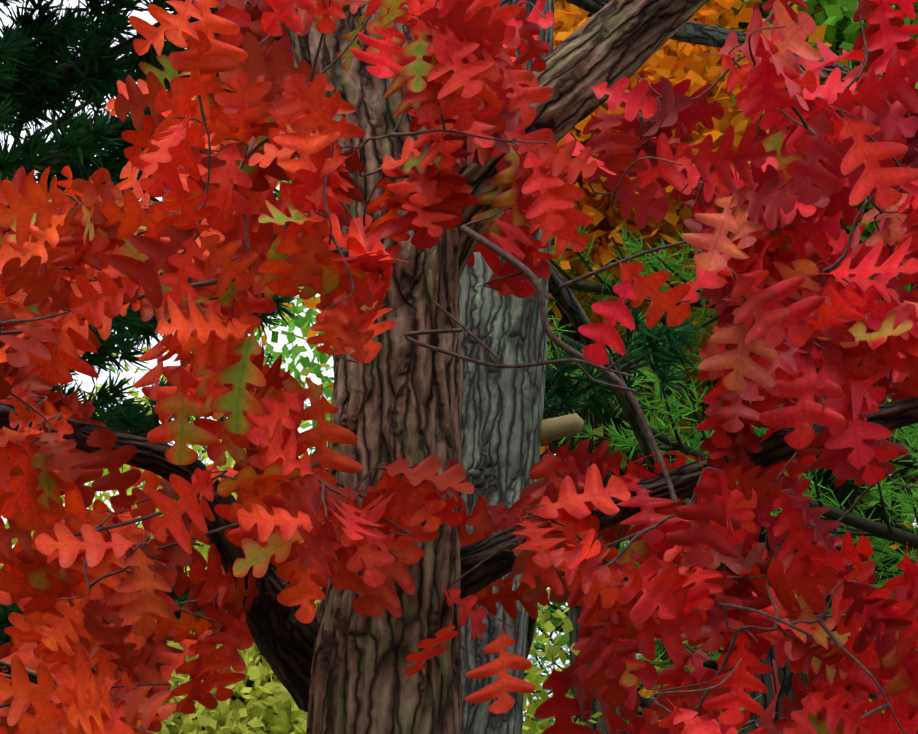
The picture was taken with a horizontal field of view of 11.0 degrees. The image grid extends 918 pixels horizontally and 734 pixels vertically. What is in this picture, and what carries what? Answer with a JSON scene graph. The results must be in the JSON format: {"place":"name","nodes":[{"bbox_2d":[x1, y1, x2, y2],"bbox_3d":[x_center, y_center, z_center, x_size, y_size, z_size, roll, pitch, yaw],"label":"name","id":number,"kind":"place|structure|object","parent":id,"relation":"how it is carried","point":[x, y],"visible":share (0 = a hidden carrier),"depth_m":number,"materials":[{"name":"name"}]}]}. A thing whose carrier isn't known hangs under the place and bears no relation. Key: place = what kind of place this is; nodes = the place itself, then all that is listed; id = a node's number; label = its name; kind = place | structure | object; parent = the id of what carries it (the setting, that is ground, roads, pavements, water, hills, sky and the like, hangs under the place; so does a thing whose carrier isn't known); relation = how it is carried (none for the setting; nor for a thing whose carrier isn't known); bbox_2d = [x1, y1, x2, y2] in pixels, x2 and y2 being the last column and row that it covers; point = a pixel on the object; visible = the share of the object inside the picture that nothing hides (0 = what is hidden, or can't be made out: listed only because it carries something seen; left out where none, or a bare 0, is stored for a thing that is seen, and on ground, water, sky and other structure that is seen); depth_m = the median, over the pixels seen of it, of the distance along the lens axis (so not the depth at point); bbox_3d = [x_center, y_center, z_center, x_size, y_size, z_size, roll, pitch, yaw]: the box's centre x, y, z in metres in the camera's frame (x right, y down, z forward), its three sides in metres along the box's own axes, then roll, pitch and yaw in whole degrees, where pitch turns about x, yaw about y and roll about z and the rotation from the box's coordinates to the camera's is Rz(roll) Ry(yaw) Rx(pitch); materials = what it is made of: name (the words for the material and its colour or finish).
{"place":"outdoors","nodes":[
{"label":"outdoors","id":0,"kind":"place"},
{"bbox_2d":[0,660,145,730],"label":"oak branch","id":1,"kind":"object","parent":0,"point":[32,674],"visible":0.17,"depth_m":9.45,"materials":[{"name":"brown wood"}]},
{"bbox_2d":[0,0,301,471],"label":"pine","id":2,"kind":"object","parent":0,"point":[18,48],"depth_m":17.09,"materials":[{"name":"green plant"}]},
{"bbox_2d":[136,341,314,730],"bbox_3d":[-1.527,5.792,32.000,5.536,12.385,5.215,-10,-20,27],"label":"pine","id":3,"kind":"object","parent":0,"point":[268,354],"depth_m":33.57,"materials":[{"name":"green plant"}]},
{"bbox_2d":[0,0,917,733],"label":"oak","id":4,"kind":"object","parent":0,"point":[776,238],"depth_m":9.42,"materials":[{"name":"red plant"}]},
{"bbox_2d":[0,401,317,711],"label":"oak branch","id":5,"kind":"object","parent":4,"relation":"attached to","point":[284,637],"visible":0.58,"depth_m":9.84,"materials":[{"name":"brown plant"}]},
{"bbox_2d":[0,250,348,334],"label":"twig","id":6,"kind":"object","parent":4,"relation":"attached to","point":[199,284],"visible":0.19,"depth_m":9.34,"materials":[{"name":"brown wood"}]},
{"bbox_2d":[73,461,319,535],"bbox_3d":[-0.523,0.258,9.365,0.524,0.205,0.028,5,-19,-16],"label":"twig","id":7,"kind":"object","parent":4,"relation":"attached to","point":[216,494],"visible":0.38,"depth_m":9.32,"materials":[{"name":"brown wood"}]},
{"bbox_2d":[156,522,238,550],"bbox_3d":[-0.511,0.331,9.326,0.176,0.081,0.010,9,-20,-26],"label":"twig","id":8,"kind":"object","parent":4,"relation":"attached to","point":[206,534],"visible":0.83,"depth_m":9.34,"materials":[{"name":"brown wood"}]},
{"bbox_2d":[337,481,364,498],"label":"twig","id":9,"kind":"object","parent":4,"relation":"attached to","point":[362,496],"visible":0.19,"depth_m":9.63,"materials":[{"name":"wood"}]},
{"bbox_2d":[434,301,500,359],"bbox_3d":[0.016,-0.073,9.679,0.142,0.139,0.006,-5,-19,16],"label":"twig","id":10,"kind":"object","parent":4,"relation":"attached to","point":[467,330],"visible":1,"depth_m":9.68,"materials":[{"name":"brown wood"}]},
{"bbox_2d":[402,328,633,377],"bbox_3d":[0.122,-0.025,9.638,0.481,0.147,0.047,-5,-19,15],"label":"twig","id":11,"kind":"object","parent":4,"relation":"attached to","point":[428,346],"visible":1,"depth_m":9.65,"materials":[{"name":"brown wood"}]},
{"bbox_2d":[480,344,496,365],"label":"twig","id":12,"kind":"object","parent":11,"relation":"attached to","point":[488,356],"visible":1,"depth_m":9.61,"materials":[{"name":"brown wood"}]},
{"bbox_2d":[536,322,544,362],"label":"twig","id":13,"kind":"object","parent":11,"relation":"attached to","point":[540,344],"visible":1,"depth_m":9.58,"materials":[{"name":"brown wood"}]},
{"bbox_2d":[574,361,636,392],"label":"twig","id":14,"kind":"object","parent":11,"relation":"attached to","point":[601,382],"visible":1,"depth_m":9.58,"materials":[{"name":"brown wood"}]},
{"bbox_2d":[606,346,631,369],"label":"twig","id":15,"kind":"object","parent":11,"relation":"attached to","point":[617,361],"visible":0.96,"depth_m":9.54,"materials":[{"name":"brown wood"}]},
{"bbox_2d":[460,224,678,504],"bbox_3d":[0.216,-0.013,9.670,0.450,0.631,0.042,-4,-19,13],"label":"twig","id":16,"kind":"object","parent":4,"relation":"attached to","point":[529,274],"visible":0.92,"depth_m":9.67,"materials":[{"name":"wood"}]},
{"bbox_2d":[559,241,686,288],"bbox_3d":[0.324,-0.204,9.503,0.298,0.044,0.017,-12,-22,33],"label":"twig","id":17,"kind":"object","parent":4,"relation":"attached to","point":[580,278],"visible":0.94,"depth_m":9.51,"materials":[{"name":"brown wood"}]},
{"bbox_2d":[605,530,642,547],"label":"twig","id":18,"kind":"object","parent":4,"relation":"attached to","point":[614,543],"visible":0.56,"depth_m":9.44,"materials":[{"name":"brown wood"}]},
{"bbox_2d":[460,397,917,598],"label":"oak branch","id":19,"kind":"object","parent":4,"relation":"attached to","point":[776,449],"visible":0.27,"depth_m":9.73,"materials":[{"name":"brown plant"}]},
{"bbox_2d":[718,602,812,636],"bbox_3d":[0.597,0.492,9.331,0.196,0.091,0.014,-8,-19,22],"label":"twig","id":20,"kind":"object","parent":4,"relation":"attached to","point":[766,615],"visible":1,"depth_m":9.33,"materials":[{"name":"brown wood"}]},
{"bbox_2d":[0,0,917,722],"bbox_3d":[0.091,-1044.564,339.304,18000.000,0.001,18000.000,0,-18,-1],"label":"sky","id":21,"kind":"structure","parent":0,"point":[86,382],"depth_m":3525.77,"materials":[{"name":"white"}]},
{"bbox_2d":[99,0,917,733],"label":"tree","id":22,"kind":"object","parent":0,"point":[835,10],"depth_m":28.69,"materials":[{"name":"green plant"}]},
{"bbox_2d":[523,430,917,733],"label":"foliage","id":23,"kind":"object","parent":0,"point":[539,645],"depth_m":37.45,"materials":[{"name":"green plant"}]},
{"bbox_2d":[525,433,916,730],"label":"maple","id":24,"kind":"object","parent":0,"point":[643,692],"depth_m":42.48,"materials":[{"name":"green plant"}]},
{"label":"ground","id":25,"kind":"structure","parent":0,"visible":0},
{"bbox_2d":[0,287,687,733],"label":"tree","id":26,"kind":"object","parent":25,"relation":"on","point":[258,707],"depth_m":24.08,"materials":[{"name":"plant"}]},
{"bbox_2d":[0,58,711,653],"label":"pine","id":27,"kind":"object","parent":25,"relation":"on","point":[678,338],"depth_m":20.49,"materials":[{"name":"green plant"}]},
{"bbox_2d":[255,0,860,733],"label":"foliage","id":28,"kind":"object","parent":25,"relation":"on","point":[673,62],"depth_m":25.83,"materials":[{"name":"orange plant"}]},
{"bbox_2d":[273,2,917,733],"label":"pine","id":29,"kind":"object","parent":25,"relation":"on","point":[672,264],"depth_m":23.88,"materials":[{"name":"green plant"}]},
{"bbox_2d":[523,3,917,731],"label":"pine","id":30,"kind":"object","parent":25,"relation":"on","point":[657,644],"depth_m":32.28,"materials":[{"name":"green plant"}]},
{"bbox_3d":[-0.041,3.574,11.740,0.396,4.082,0.397,0,-18,-1],"label":"grey trunk","id":31,"kind":"object","parent":25,"relation":"on","visible":0},
{"bbox_2d":[459,0,553,733],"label":"grey trunk","id":32,"kind":"object","parent":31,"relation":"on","point":[502,409],"visible":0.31,"depth_m":12.75,"materials":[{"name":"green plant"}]},
{"bbox_2d":[468,469,480,477],"bbox_3d":[0.047,0.284,12.689,0.024,0.063,0.187,-4,-18,11],"label":"grey stub","id":33,"kind":"object","parent":32,"relation":"attached to","point":[475,473],"visible":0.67,"depth_m":12.61,"materials":[{"name":"grey wood"}]},
{"bbox_2d":[526,599,537,658],"bbox_3d":[0.151,0.814,13.334,0.110,0.380,1.073,1,-18,-4],"label":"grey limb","id":34,"kind":"object","parent":32,"relation":"attached to","point":[531,627],"visible":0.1,"depth_m":13.25,"materials":[{"name":"brown wood"}]},
{"bbox_2d":[539,413,583,443],"bbox_3d":[0.219,0.182,12.841,0.240,0.102,0.081,-8,-20,22],"label":"branch stub","id":35,"kind":"object","parent":32,"relation":"attached to","point":[555,428],"visible":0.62,"depth_m":12.81,"materials":[{"name":"brown wood"}]},
{"bbox_2d":[548,262,657,474],"bbox_3d":[0.425,0.082,13.576,0.099,0.423,1.685,-6,-19,17],"label":"branch","id":36,"kind":"object","parent":32,"relation":"attached to","point":[570,305],"visible":0.38,"depth_m":13.34,"materials":[{"name":"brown wood"}]},
{"bbox_2d":[566,0,857,82],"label":"branch","id":37,"kind":"object","parent":32,"relation":"attached to","point":[700,33],"visible":0.25,"depth_m":14.19,"materials":[{"name":"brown wood"}]},
{"bbox_2d":[623,577,877,699],"bbox_3d":[0.825,0.756,14.101,0.071,0.110,2.850,-9,-20,26],"label":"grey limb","id":38,"kind":"object","parent":32,"relation":"attached to","point":[872,696],"depth_m":14.92,"materials":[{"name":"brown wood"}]},
{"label":"oak trunk","id":39,"kind":"object","parent":25,"relation":"on","visible":0},
{"bbox_2d":[455,0,708,277],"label":"branch","id":40,"kind":"object","parent":39,"relation":"attached to","point":[611,43],"visible":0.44,"depth_m":10.07,"materials":[{"name":"brown plant"}]}
]}

